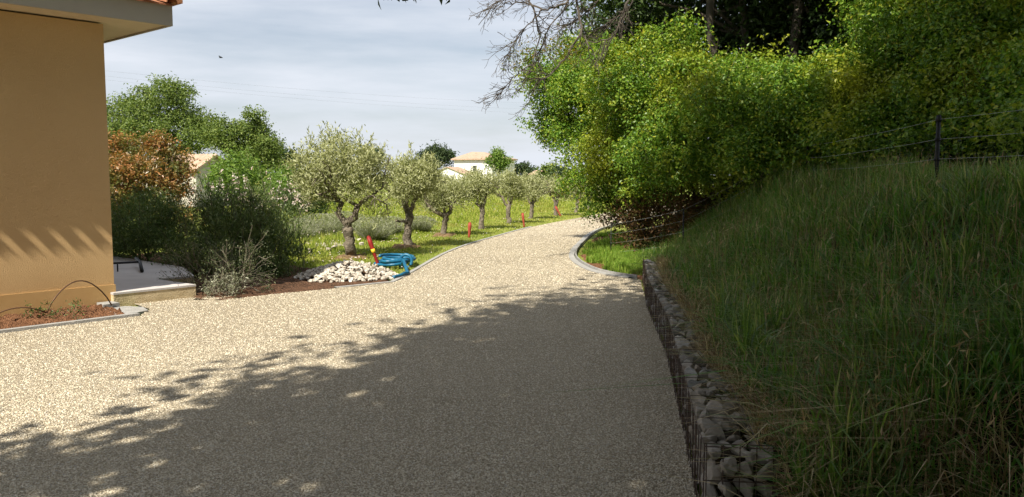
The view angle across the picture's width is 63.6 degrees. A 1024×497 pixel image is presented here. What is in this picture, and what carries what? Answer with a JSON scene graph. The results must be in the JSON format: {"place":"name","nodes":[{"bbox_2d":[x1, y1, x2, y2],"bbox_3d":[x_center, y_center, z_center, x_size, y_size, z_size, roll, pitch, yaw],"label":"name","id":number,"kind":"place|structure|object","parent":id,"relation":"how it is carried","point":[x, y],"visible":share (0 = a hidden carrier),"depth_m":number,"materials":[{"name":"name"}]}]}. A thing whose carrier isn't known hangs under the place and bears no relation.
{"place":"outdoors","nodes":[
{"label":"outdoors","id":0,"kind":"place"},
{"bbox_2d":[0,206,698,496],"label":"gravel drive","id":1,"kind":"structure","parent":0,"point":[426,319],"depth_m":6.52,"materials":[{"name":"beige gravel"}]},
{"bbox_2d":[334,226,532,287],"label":"kerb","id":2,"kind":"structure","parent":1,"relation":"on","point":[417,267],"depth_m":14.86,"materials":[{"name":"grey concrete"}]},
{"bbox_2d":[642,259,778,496],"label":"gabion wall","id":3,"kind":"structure","parent":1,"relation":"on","point":[705,440],"depth_m":4.49,"materials":[{"name":"stone"}]},
{"bbox_2d":[104,0,739,175],"label":"sky","id":4,"kind":"structure","parent":0,"point":[424,50],"materials":[{"name":"white"}]},
{"bbox_2d":[224,195,629,273],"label":"meadow grass","id":5,"kind":"structure","parent":0,"point":[491,211],"depth_m":27.27,"materials":[{"name":"green plant"}]},
{"bbox_2d":[113,174,754,496],"bbox_3d":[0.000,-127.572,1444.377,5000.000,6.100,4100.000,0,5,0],"label":"ground","id":6,"kind":"structure","parent":0,"point":[579,253],"depth_m":21.67,"materials":[{"name":"soil"}]},
{"bbox_2d":[0,304,123,328],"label":"soil","id":7,"kind":"structure","parent":6,"relation":"on","point":[14,320],"depth_m":9.20,"materials":[{"name":"brown soil"}]},
{"bbox_2d":[20,298,88,319],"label":"dried plant","id":8,"kind":"object","parent":7,"relation":"on","point":[54,313],"visible":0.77,"depth_m":9.13,"materials":[{"name":"brown plant"}]},
{"bbox_2d":[0,280,111,312],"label":"drip pipe","id":9,"kind":"object","parent":7,"relation":"on","point":[57,295],"visible":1,"depth_m":9.29,"materials":[{"name":"brown plastic"}]},
{"bbox_2d":[0,313,139,333],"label":"kerb","id":10,"kind":"structure","parent":6,"relation":"on","point":[23,328],"depth_m":8.86,"materials":[{"name":"beige concrete"}]},
{"bbox_2d":[0,0,182,316],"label":"house","id":11,"kind":"structure","parent":6,"relation":"on","point":[55,222],"depth_m":9.59,"materials":[{"name":"paint"}]},
{"bbox_2d":[97,301,147,314],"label":"corner slab","id":12,"kind":"structure","parent":6,"relation":"on","point":[129,309],"depth_m":9.84,"materials":[{"name":"white stone"}]},
{"bbox_2d":[110,256,195,306],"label":"terrace","id":13,"kind":"structure","parent":6,"relation":"on","point":[134,284],"depth_m":10.88,"materials":[{"name":"concrete"}]},
{"bbox_2d":[113,257,143,271],"bbox_3d":[-5.791,0.250,12.531,0.448,0.156,0.981,-4,6,-38],"label":"metal stand","id":14,"kind":"object","parent":13,"relation":"on","point":[138,261],"visible":0.9,"depth_m":12.71,"materials":[{"name":"black paint"}]},
{"bbox_2d":[107,128,209,247],"bbox_3d":[-8.540,-1.387,18.321,3.768,2.903,2.698,0,5,0],"label":"photinia bush","id":15,"kind":"object","parent":6,"relation":"on","point":[128,164],"visible":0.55,"depth_m":18.26,"materials":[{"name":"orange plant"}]},
{"bbox_2d":[106,71,235,158],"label":"oak tree","id":16,"kind":"object","parent":6,"relation":"on","point":[186,120],"visible":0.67,"depth_m":56.09,"materials":[{"name":"green plant"}]},
{"bbox_2d":[150,154,232,205],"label":"house","id":17,"kind":"structure","parent":6,"relation":"on","point":[202,157],"depth_m":42.32,"materials":[{"name":"paint"}]},
{"bbox_2d":[191,145,274,208],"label":"garden bush","id":18,"kind":"object","parent":6,"relation":"on","point":[234,163],"visible":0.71,"depth_m":33.11,"materials":[{"name":"green plant"}]},
{"bbox_2d":[193,103,289,174],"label":"oak tree","id":19,"kind":"object","parent":6,"relation":"on","point":[254,133],"visible":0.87,"depth_m":52.82,"materials":[{"name":"green plant"}]},
{"bbox_2d":[126,252,388,299],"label":"soil","id":20,"kind":"structure","parent":6,"relation":"on","point":[286,284],"depth_m":12.02,"materials":[{"name":"brown soil"}]},
{"bbox_2d":[110,170,226,267],"bbox_3d":[-6.414,-0.466,14.444,2.490,1.808,3.825,-4,7,-39],"label":"evergreen shrub","id":21,"kind":"object","parent":20,"relation":"on","point":[139,236],"visible":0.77,"depth_m":14.26,"materials":[{"name":"green plant"}]},
{"bbox_2d":[156,221,277,294],"bbox_3d":[-4.147,0.260,11.346,2.020,1.312,1.423,2,5,21],"label":"twiggy bush","id":22,"kind":"object","parent":20,"relation":"on","point":[245,266],"visible":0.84,"depth_m":11.31,"materials":[{"name":"green plant"}]},
{"bbox_2d":[200,267,247,298],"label":"silver sprig","id":23,"kind":"object","parent":20,"relation":"on","point":[232,284],"visible":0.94,"depth_m":10.94,"materials":[{"name":"grey plant"}]},
{"bbox_2d":[187,167,270,230],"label":"gaura plant","id":24,"kind":"object","parent":20,"relation":"on","point":[212,186],"visible":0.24,"depth_m":15.30,"materials":[{"name":"green plant"}]},
{"bbox_2d":[148,165,321,279],"bbox_3d":[-4.534,-0.443,13.632,2.739,1.921,3.175,0,5,0],"label":"oleander shrub","id":25,"kind":"object","parent":20,"relation":"on","point":[258,218],"visible":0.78,"depth_m":13.55,"materials":[{"name":"green plant"}]},
{"bbox_2d":[238,185,301,249],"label":"gaura plant","id":26,"kind":"object","parent":20,"relation":"on","point":[297,198],"visible":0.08,"depth_m":15.87,"materials":[{"name":"green plant"}]},
{"bbox_2d":[293,260,397,282],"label":"stones","id":27,"kind":"object","parent":20,"relation":"on","point":[321,273],"visible":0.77,"depth_m":12.66,"materials":[{"name":"stone"}]},
{"bbox_2d":[309,264,388,280],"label":"soil","id":28,"kind":"structure","parent":20,"relation":"on","point":[363,273],"depth_m":12.81,"materials":[{"name":"brown soil"}]},
{"bbox_2d":[239,161,310,210],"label":"garden bush","id":29,"kind":"object","parent":6,"relation":"on","point":[276,177],"visible":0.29,"depth_m":34.05,"materials":[{"name":"green plant"}]},
{"bbox_2d":[273,144,302,171],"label":"distant tree","id":30,"kind":"object","parent":6,"relation":"on","point":[287,155],"visible":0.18,"depth_m":148.18,"materials":[{"name":"green plant"}]},
{"bbox_2d":[263,181,321,250],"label":"gaura plant","id":31,"kind":"object","parent":6,"relation":"on","point":[292,225],"visible":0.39,"depth_m":16.61,"materials":[{"name":"green plant"}]},
{"bbox_2d":[272,217,328,239],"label":"lavender bush","id":32,"kind":"object","parent":6,"relation":"on","point":[312,229],"visible":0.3,"depth_m":19.95,"materials":[{"name":"green plant"}]},
{"bbox_2d":[264,182,336,221],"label":"garden bush","id":33,"kind":"object","parent":6,"relation":"on","point":[321,209],"visible":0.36,"depth_m":27.02,"materials":[{"name":"green plant"}]},
{"bbox_2d":[293,212,341,236],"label":"lavender bush","id":34,"kind":"object","parent":6,"relation":"on","point":[331,227],"visible":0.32,"depth_m":21.19,"materials":[{"name":"green plant"}]},
{"bbox_2d":[322,211,368,230],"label":"lavender bush","id":35,"kind":"object","parent":6,"relation":"on","point":[346,215],"visible":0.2,"depth_m":23.61,"materials":[{"name":"green plant"}]},
{"bbox_2d":[335,253,369,260],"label":"soil","id":36,"kind":"structure","parent":6,"relation":"on","point":[343,256],"depth_m":16.05,"materials":[{"name":"brown soil"}]},
{"bbox_2d":[278,121,401,255],"bbox_3d":[-3.299,-1.139,16.322,2.529,2.760,2.141,3,6,28],"label":"olive tree","id":37,"kind":"object","parent":36,"relation":"in","point":[326,171],"visible":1,"depth_m":15.95,"materials":[{"name":"green plant"}]},
{"bbox_2d":[359,145,385,177],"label":"pine tree","id":38,"kind":"object","parent":6,"relation":"on","point":[376,150],"visible":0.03,"depth_m":227.98,"materials":[{"name":"green plant"}]},
{"bbox_2d":[367,236,379,266],"bbox_3d":[-2.423,0.077,14.475,0.255,0.610,0.082,1,5,14],"label":"marker stake","id":39,"kind":"object","parent":6,"relation":"on","point":[370,243],"visible":0.91,"depth_m":14.45,"materials":[{"name":"red plastic"}]},
{"bbox_2d":[352,216,403,239],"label":"lavender bush","id":40,"kind":"object","parent":6,"relation":"on","point":[379,232],"visible":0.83,"depth_m":20.49,"materials":[{"name":"green plant"}]},
{"bbox_2d":[371,215,404,233],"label":"lavender bush","id":41,"kind":"object","parent":6,"relation":"on","point":[397,230],"visible":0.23,"depth_m":22.62,"materials":[{"name":"green plant"}]},
{"bbox_2d":[374,253,415,278],"bbox_3d":[-2.062,0.259,14.048,0.750,0.287,2.639,0,5,-3],"label":"corrugated hose","id":42,"kind":"object","parent":6,"relation":"on","point":[395,259],"visible":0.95,"depth_m":14.38,"materials":[{"name":"blue plastic"}]},
{"bbox_2d":[392,243,420,248],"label":"soil","id":43,"kind":"structure","parent":6,"relation":"on","point":[400,246],"depth_m":18.48,"materials":[{"name":"brown soil"}]},
{"bbox_2d":[372,139,452,244],"bbox_3d":[-2.276,-1.216,18.583,1.791,2.492,1.840,-1,5,-13],"label":"olive tree","id":44,"kind":"object","parent":43,"relation":"in","point":[418,178],"visible":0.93,"depth_m":18.28,"materials":[{"name":"green plant"}]},
{"bbox_2d":[378,0,449,8],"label":"shade tree","id":45,"kind":"object","parent":6,"relation":"on","point":[448,1],"visible":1,"depth_m":4.14,"materials":[{"name":"green plant"}]},
{"bbox_2d":[402,215,438,230],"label":"lavender bush","id":46,"kind":"object","parent":6,"relation":"on","point":[423,225],"visible":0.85,"depth_m":23.61,"materials":[{"name":"green plant"}]},
{"bbox_2d":[299,202,570,266],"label":"meadow flowers","id":47,"kind":"object","parent":6,"relation":"on","point":[390,240],"visible":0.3,"depth_m":19.91,"materials":[{"name":"green plant"}]},
{"bbox_2d":[414,140,459,169],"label":"pine tree","id":48,"kind":"object","parent":6,"relation":"on","point":[446,155],"visible":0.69,"depth_m":213.06,"materials":[{"name":"green plant"}]},
{"bbox_2d":[432,232,455,236],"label":"soil","id":49,"kind":"structure","parent":6,"relation":"on","point":[444,235],"depth_m":22.00,"materials":[{"name":"brown soil"}]},
{"bbox_2d":[416,170,478,233],"bbox_3d":[-1.802,-1.225,22.144,1.834,1.933,1.887,0,5,0],"label":"olive tree","id":50,"kind":"object","parent":6,"relation":"on","point":[437,203],"visible":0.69,"depth_m":22.12,"materials":[{"name":"green plant"}]},
{"bbox_2d":[440,167,471,181],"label":"white house","id":51,"kind":"structure","parent":6,"relation":"on","point":[451,170],"depth_m":170.65,"materials":[{"name":"paint"}]},
{"bbox_2d":[468,222,471,237],"bbox_3d":[-1.105,-0.471,21.583,0.102,0.443,0.105,0,5,0],"label":"marker stake","id":52,"kind":"object","parent":6,"relation":"on","point":[469,227],"visible":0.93,"depth_m":21.55,"materials":[{"name":"red plastic"}]},
{"bbox_2d":[456,165,505,228],"bbox_3d":[-1.007,-1.518,24.895,1.706,2.026,1.600,0,5,0],"label":"olive tree","id":53,"kind":"object","parent":6,"relation":"on","point":[484,183],"visible":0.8,"depth_m":24.63,"materials":[{"name":"green plant"}]},
{"bbox_2d":[451,152,517,183],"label":"white house","id":54,"kind":"structure","parent":6,"relation":"on","point":[468,160],"depth_m":187.83,"materials":[{"name":"paint"}]},
{"bbox_2d":[481,146,515,187],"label":"garden tree","id":55,"kind":"object","parent":6,"relation":"on","point":[499,161],"visible":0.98,"depth_m":118.90,"materials":[{"name":"green plant"}]},
{"bbox_2d":[490,166,533,223],"bbox_3d":[-0.070,-1.796,27.929,1.423,1.999,1.539,-4,6,-38],"label":"olive tree","id":56,"kind":"object","parent":6,"relation":"on","point":[513,187],"visible":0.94,"depth_m":27.74,"materials":[{"name":"green plant"}]},
{"bbox_2d":[521,213,524,226],"bbox_3d":[0.356,-0.876,25.899,0.120,0.492,0.096,0,5,0],"label":"marker stake","id":57,"kind":"object","parent":6,"relation":"on","point":[522,216],"visible":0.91,"depth_m":25.86,"materials":[{"name":"red plastic"}]},
{"bbox_2d":[515,161,533,175],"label":"distant tree","id":58,"kind":"object","parent":6,"relation":"on","point":[522,166],"visible":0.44,"depth_m":237.56,"materials":[{"name":"green plant"}]},
{"bbox_2d":[519,163,538,176],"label":"distant tree","id":59,"kind":"object","parent":6,"relation":"on","point":[531,170],"visible":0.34,"depth_m":257.49,"materials":[{"name":"green plant"}]},
{"bbox_2d":[518,171,551,218],"bbox_3d":[0.889,-2.006,30.921,1.621,1.930,1.438,0,5,0],"label":"olive tree","id":60,"kind":"object","parent":6,"relation":"on","point":[535,188],"visible":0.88,"depth_m":30.75,"materials":[{"name":"green plant"}]},
{"bbox_2d":[529,170,548,184],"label":"beige house","id":61,"kind":"structure","parent":6,"relation":"on","point":[538,175],"depth_m":230.08,"materials":[{"name":"tile"}]},
{"bbox_2d":[533,160,562,181],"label":"distant tree","id":62,"kind":"object","parent":6,"relation":"on","point":[546,168],"visible":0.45,"depth_m":227.48,"materials":[{"name":"green plant"}]},
{"bbox_2d":[543,171,572,215],"bbox_3d":[1.799,-2.215,33.418,1.624,1.879,1.531,4,6,37],"label":"olive tree","id":63,"kind":"object","parent":6,"relation":"on","point":[551,187],"visible":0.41,"depth_m":33.25,"materials":[{"name":"green plant"}]},
{"bbox_2d":[547,164,571,180],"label":"distant tree","id":64,"kind":"object","parent":6,"relation":"on","point":[560,172],"visible":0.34,"depth_m":198.78,"materials":[{"name":"green plant"}]},
{"bbox_2d":[564,179,590,212],"bbox_3d":[2.793,-2.370,36.273,1.419,1.728,1.435,0,5,0],"label":"olive tree","id":65,"kind":"object","parent":6,"relation":"on","point":[577,206],"visible":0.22,"depth_m":36.26,"materials":[{"name":"green plant"}]},
{"bbox_2d":[569,225,631,277],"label":"kerb","id":66,"kind":"structure","parent":6,"relation":"on","point":[573,259],"depth_m":15.04,"materials":[{"name":"grey concrete"}]},
{"bbox_2d":[575,220,636,278],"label":"kerb","id":67,"kind":"structure","parent":6,"relation":"on","point":[589,265],"depth_m":14.83,"materials":[{"name":"grey concrete"}]},
{"bbox_2d":[580,229,690,279],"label":"lush grass","id":68,"kind":"structure","parent":6,"relation":"on","point":[596,252],"depth_m":15.64,"materials":[{"name":"green plant"}]},
{"bbox_2d":[581,176,733,251],"bbox_3d":[2.965,-0.854,16.866,2.204,1.933,4.616,-2,5,-19],"label":"undergrowth shrub","id":69,"kind":"object","parent":68,"relation":"on","point":[652,235],"visible":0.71,"depth_m":16.28,"materials":[{"name":"brown plant"}]},
{"bbox_2d":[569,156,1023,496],"bbox_3d":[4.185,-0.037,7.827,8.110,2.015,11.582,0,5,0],"label":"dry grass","id":70,"kind":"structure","parent":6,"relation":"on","point":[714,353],"depth_m":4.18,"materials":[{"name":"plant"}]},
{"bbox_2d":[601,144,1023,496],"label":"bank","id":71,"kind":"structure","parent":0,"point":[1007,414],"depth_m":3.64,"materials":[{"name":"green plant"}]},
{"bbox_2d":[509,21,668,242],"bbox_3d":[1.714,-2.568,18.285,4.705,4.958,3.832,3,6,34],"label":"hedge shrub","id":72,"kind":"object","parent":71,"relation":"on","point":[583,138],"visible":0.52,"depth_m":17.62,"materials":[{"name":"green plant"}]},
{"bbox_2d":[469,0,729,194],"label":"dead tree","id":73,"kind":"object","parent":71,"relation":"on","point":[710,38],"visible":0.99,"depth_m":14.47,"materials":[{"name":"brown wood"}]},
{"bbox_2d":[558,2,793,220],"bbox_3d":[2.999,-2.536,16.190,3.555,4.376,5.285,-4,6,-37],"label":"hedge shrub","id":74,"kind":"object","parent":71,"relation":"on","point":[663,161],"visible":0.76,"depth_m":15.39,"materials":[{"name":"green plant"}]},
{"bbox_2d":[557,0,828,79],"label":"hedge tree","id":75,"kind":"object","parent":71,"relation":"on","point":[644,11],"visible":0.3,"depth_m":18.22,"materials":[{"name":"green plant"}]},
{"bbox_2d":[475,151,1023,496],"bbox_3d":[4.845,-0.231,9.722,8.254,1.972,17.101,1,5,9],"label":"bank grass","id":76,"kind":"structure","parent":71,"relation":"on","point":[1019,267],"depth_m":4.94,"materials":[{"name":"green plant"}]},
{"bbox_2d":[664,34,859,192],"bbox_3d":[4.472,-2.384,14.415,3.572,3.059,3.720,3,6,27],"label":"hedge shrub","id":77,"kind":"object","parent":71,"relation":"on","point":[722,89],"visible":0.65,"depth_m":13.51,"materials":[{"name":"green plant"}]},
{"bbox_2d":[699,0,906,70],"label":"hedge tree","id":78,"kind":"object","parent":71,"relation":"on","point":[798,19],"visible":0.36,"depth_m":17.45,"materials":[{"name":"green plant"}]},
{"bbox_2d":[610,110,1023,250],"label":"wire fence","id":79,"kind":"object","parent":71,"relation":"on","point":[937,138],"visible":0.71,"depth_m":7.99,"materials":[{"name":"grey metal"}]},
{"bbox_2d":[778,0,902,76],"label":"hedge tree","id":80,"kind":"object","parent":71,"relation":"on","point":[837,31],"depth_m":16.77,"materials":[{"name":"green plant"}]},
{"bbox_2d":[670,107,1023,186],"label":"undergrowth shrub","id":81,"kind":"object","parent":71,"relation":"on","point":[957,156],"visible":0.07,"depth_m":10.52,"materials":[{"name":"green plant"}]},
{"bbox_2d":[698,198,1012,495],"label":"broadleaf weeds","id":82,"kind":"object","parent":71,"relation":"on","point":[915,469],"visible":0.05,"depth_m":5.00,"materials":[{"name":"green plant"}]},
{"bbox_2d":[746,0,993,181],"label":"hedge shrub","id":83,"kind":"object","parent":71,"relation":"on","point":[843,123],"visible":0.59,"depth_m":12.37,"materials":[{"name":"green plant"}]},
{"bbox_2d":[816,0,1023,168],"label":"hedge shrub","id":84,"kind":"object","parent":71,"relation":"on","point":[931,94],"visible":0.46,"depth_m":11.08,"materials":[{"name":"green plant"}]},
{"bbox_2d":[907,0,1023,167],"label":"hedge shrub","id":85,"kind":"object","parent":71,"relation":"on","point":[1014,102],"visible":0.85,"depth_m":10.00,"materials":[{"name":"green plant"}]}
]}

